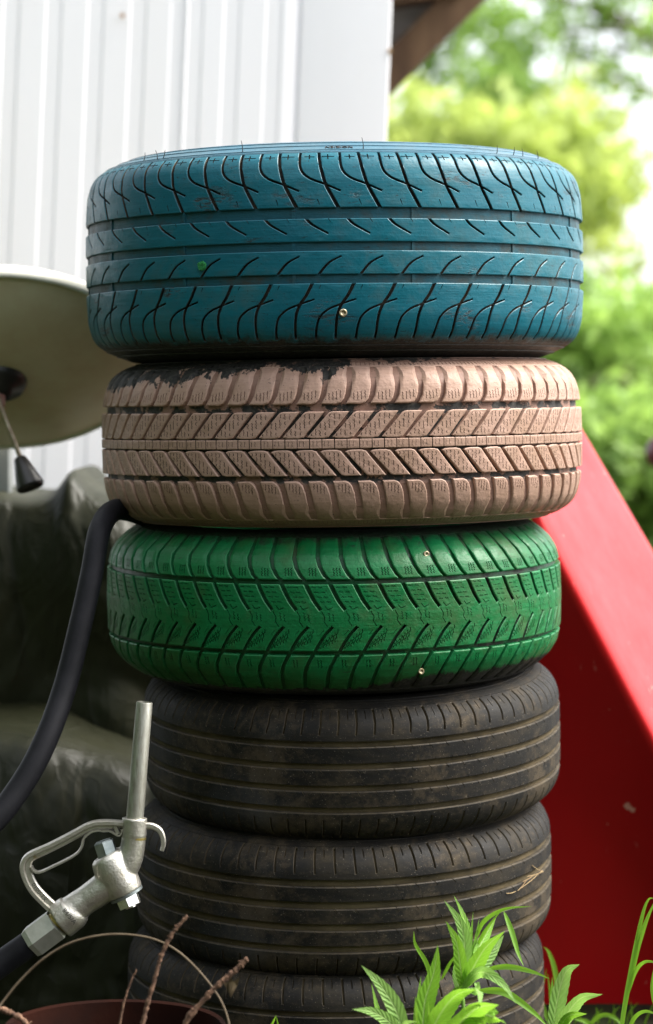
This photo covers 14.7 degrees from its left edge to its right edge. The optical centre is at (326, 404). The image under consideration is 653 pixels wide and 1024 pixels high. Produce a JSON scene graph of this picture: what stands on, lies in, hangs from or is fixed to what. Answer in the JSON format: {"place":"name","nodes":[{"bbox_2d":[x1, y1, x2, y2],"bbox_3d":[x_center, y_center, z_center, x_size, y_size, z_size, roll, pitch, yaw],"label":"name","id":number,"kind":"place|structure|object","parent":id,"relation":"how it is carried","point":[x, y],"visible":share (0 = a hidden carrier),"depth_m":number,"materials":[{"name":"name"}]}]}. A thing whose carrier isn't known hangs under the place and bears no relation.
{"place":"outdoors","nodes":[
{"label":"outdoors","id":0,"kind":"place"},
{"bbox_2d":[0,1004,652,1023],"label":"ground","id":1,"kind":"structure","parent":0,"point":[589,1010],"depth_m":3.48,"materials":[{"name":"soil"}]},
{"bbox_2d":[0,449,12,491],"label":"dish post","id":2,"kind":"object","parent":1,"relation":"on","point":[6,470],"depth_m":3.77,"materials":[{"name":"grey metal"}]},
{"bbox_2d":[0,265,137,493],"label":"cream dish","id":3,"kind":"object","parent":2,"relation":"attached to","point":[60,369],"visible":0.68,"depth_m":3.45,"materials":[{"name":"metal"}]},
{"bbox_2d":[0,465,152,739],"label":"tarpaulin","id":4,"kind":"object","parent":1,"relation":"on","point":[43,533],"visible":0.22,"depth_m":3.65,"materials":[{"name":"plastic"}]},
{"bbox_2d":[0,702,154,1019],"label":"tarpaulin","id":5,"kind":"object","parent":1,"relation":"on","point":[84,778],"visible":0.46,"depth_m":3.44,"materials":[{"name":"plastic"}]},
{"bbox_2d":[0,933,229,1023],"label":"rusty bucket","id":6,"kind":"object","parent":1,"relation":"on","point":[107,1011],"visible":0.97,"depth_m":2.76,"materials":[{"name":"metal"}]},
{"bbox_2d":[0,1006,31,1023],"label":"twig","id":7,"kind":"object","parent":6,"relation":"in","point":[9,1012],"visible":1,"depth_m":2.64,"materials":[{"name":"brown plant"}]},
{"bbox_2d":[119,969,136,1023],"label":"twig","id":8,"kind":"object","parent":6,"relation":"in","point":[123,1003],"visible":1,"depth_m":2.66,"materials":[{"name":"brown plant"}]},
{"bbox_2d":[140,915,187,1023],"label":"twig","id":9,"kind":"object","parent":6,"relation":"in","point":[155,975],"visible":1,"depth_m":2.62,"materials":[{"name":"brown plant"}]},
{"bbox_2d":[183,957,247,1023],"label":"twig","id":10,"kind":"object","parent":6,"relation":"in","point":[191,1014],"visible":1,"depth_m":2.61,"materials":[{"name":"brown plant"}]},
{"bbox_2d":[224,978,239,996],"bbox_3d":[-0.099,0.606,2.640,0.017,0.024,0.008,0,0,0],"label":"dry leaf","id":11,"kind":"object","parent":10,"relation":"on","point":[231,985],"visible":0.88,"depth_m":2.64,"materials":[{"name":"beige plant"}]},
{"bbox_2d":[0,0,391,488],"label":"metal wall","id":12,"kind":"structure","parent":1,"relation":"on","point":[91,91],"depth_m":4.30,"materials":[{"name":"white metal"}]},
{"bbox_2d":[388,0,484,96],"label":"wooden eave","id":13,"kind":"object","parent":12,"relation":"attached to","point":[422,31],"visible":0.25,"depth_m":4.90,"materials":[{"name":"brown wood"}]},
{"bbox_2d":[128,925,543,1023],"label":"black tyre","id":14,"kind":"object","parent":1,"relation":"on","point":[260,997],"visible":0.4,"depth_m":2.98,"materials":[{"name":"rubber"}]},
{"bbox_2d":[137,797,550,975],"bbox_3d":[0.021,0.577,3.200,0.524,0.169,0.524,-1,4,0],"label":"black tyre","id":15,"kind":"object","parent":14,"relation":"on","point":[310,906],"visible":0.65,"depth_m":2.97,"materials":[{"name":"rubber"}]},
{"bbox_2d":[144,662,559,838],"bbox_3d":[0.032,0.412,3.200,0.524,0.169,0.524,-1,5,0],"label":"black tyre","id":16,"kind":"object","parent":15,"relation":"on","point":[383,765],"visible":0.85,"depth_m":2.98,"materials":[{"name":"rubber"}]},
{"bbox_2d":[107,519,560,694],"bbox_3d":[0.009,0.237,3.200,0.571,0.194,0.571,-1,2,0],"label":"green tyre","id":17,"kind":"object","parent":16,"relation":"on","point":[343,610],"visible":0.94,"depth_m":2.96,"materials":[{"name":"rubber"}]},
{"bbox_2d":[0,499,148,979],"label":"fuel hose","id":18,"kind":"object","parent":17,"relation":"hanging from","point":[17,951],"visible":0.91,"depth_m":2.94,"materials":[{"name":"rubber"}]},
{"bbox_2d":[20,701,165,955],"bbox_3d":[-0.264,0.478,2.860,0.165,0.286,0.044,0,0,0],"label":"fuel nozzle","id":19,"kind":"object","parent":18,"relation":"attached to","point":[115,878],"visible":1,"depth_m":2.85,"materials":[{"name":"metal"}]},
{"bbox_2d":[102,357,581,527],"bbox_3d":[0.019,0.044,3.200,0.604,0.198,0.604,-1,0,0],"label":"pink tyre","id":20,"kind":"object","parent":17,"relation":"on","point":[335,442],"visible":1,"depth_m":2.94,"materials":[{"name":"rubber"}]},
{"bbox_2d":[86,139,582,363],"bbox_3d":[0.010,-0.180,3.200,0.625,0.253,0.625,-1,0,0],"label":"blue tyre","id":21,"kind":"object","parent":20,"relation":"on","point":[332,249],"visible":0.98,"depth_m":2.93,"materials":[{"name":"rubber"}]},
{"bbox_2d":[506,865,543,893],"bbox_3d":[0.242,0.571,3.060,0.005,0.027,0.095,0,0,32],"label":"straw","id":22,"kind":"object","parent":15,"relation":"on","point":[527,879],"visible":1,"depth_m":3.06,"materials":[{"name":"beige plant"}]},
{"bbox_2d":[353,965,417,1023],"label":"weed","id":23,"kind":"object","parent":1,"relation":"on","point":[396,1012],"visible":1,"depth_m":2.72,"materials":[{"name":"green plant"}]},
{"bbox_2d":[413,946,504,1023],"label":"weed","id":24,"kind":"object","parent":1,"relation":"on","point":[442,1011],"visible":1,"depth_m":2.72,"materials":[{"name":"green plant"}]},
{"bbox_2d":[445,896,514,1009],"bbox_3d":[0.166,0.696,2.785,0.075,0.308,0.130,0,0,0],"label":"weed","id":25,"kind":"object","parent":1,"relation":"on","point":[474,961],"visible":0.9,"depth_m":2.78,"materials":[{"name":"green plant"}]},
{"bbox_2d":[413,906,548,1023],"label":"grass tuft","id":26,"kind":"object","parent":1,"relation":"on","point":[517,999],"visible":0.89,"depth_m":2.81,"materials":[{"name":"green plant"}]},
{"bbox_2d":[386,58,652,287],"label":"tree","id":27,"kind":"object","parent":1,"relation":"on","point":[562,132],"visible":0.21,"depth_m":10.83,"materials":[{"name":"green plant"}]},
{"bbox_2d":[407,0,652,123],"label":"tree","id":28,"kind":"object","parent":1,"relation":"on","point":[513,57],"visible":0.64,"depth_m":12.53,"materials":[{"name":"green plant"}]},
{"bbox_2d":[548,964,601,1023],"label":"weed","id":29,"kind":"object","parent":1,"relation":"on","point":[559,1012],"visible":1,"depth_m":2.94,"materials":[{"name":"green plant"}]},
{"bbox_2d":[544,947,619,1023],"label":"grass tuft","id":30,"kind":"object","parent":1,"relation":"on","point":[583,1020],"visible":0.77,"depth_m":3.29,"materials":[{"name":"green plant"}]},
{"bbox_2d":[530,364,652,549],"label":"shrub","id":31,"kind":"object","parent":1,"relation":"on","point":[617,425],"visible":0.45,"depth_m":6.79,"materials":[{"name":"green plant"}]},
{"bbox_2d":[531,430,652,1003],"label":"red slide","id":32,"kind":"object","parent":1,"relation":"on","point":[596,662],"visible":0.81,"depth_m":3.51,"materials":[{"name":"plastic"}]},
{"bbox_2d":[540,262,652,390],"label":"shrub","id":33,"kind":"object","parent":1,"relation":"on","point":[616,329],"visible":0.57,"depth_m":8.06,"materials":[{"name":"green plant"}]},
{"bbox_2d":[578,359,652,392],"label":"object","id":34,"kind":"object","parent":33,"relation":"attached to","point":[594,381],"visible":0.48,"depth_m":7.99,"materials":[{"name":"plant"}]},
{"bbox_2d":[573,374,622,400],"bbox_3d":[1.004,0.175,9.678,1.591,1.318,1.470,0,0,0],"label":"shrub","id":35,"kind":"object","parent":1,"relation":"on","point":[580,379],"depth_m":9.15,"materials":[{"name":"green plant"}]},
{"bbox_2d":[574,1004,652,1023],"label":"grass tuft","id":36,"kind":"object","parent":1,"relation":"on","point":[628,1015],"visible":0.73,"depth_m":3.41,"materials":[{"name":"green plant"}]},
{"bbox_2d":[620,897,652,1023],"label":"grass tuft","id":37,"kind":"object","parent":1,"relation":"on","point":[633,967],"visible":1,"depth_m":2.89,"materials":[{"name":"green plant"}]},
{"bbox_2d":[390,0,652,287],"label":"sky","id":38,"kind":"structure","parent":0,"point":[642,127],"materials":[{"name":"white"}]},
{"bbox_2d":[645,438,652,466],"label":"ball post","id":39,"kind":"object","parent":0,"point":[649,452],"visible":1,"depth_m":4.99,"materials":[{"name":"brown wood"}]}
]}

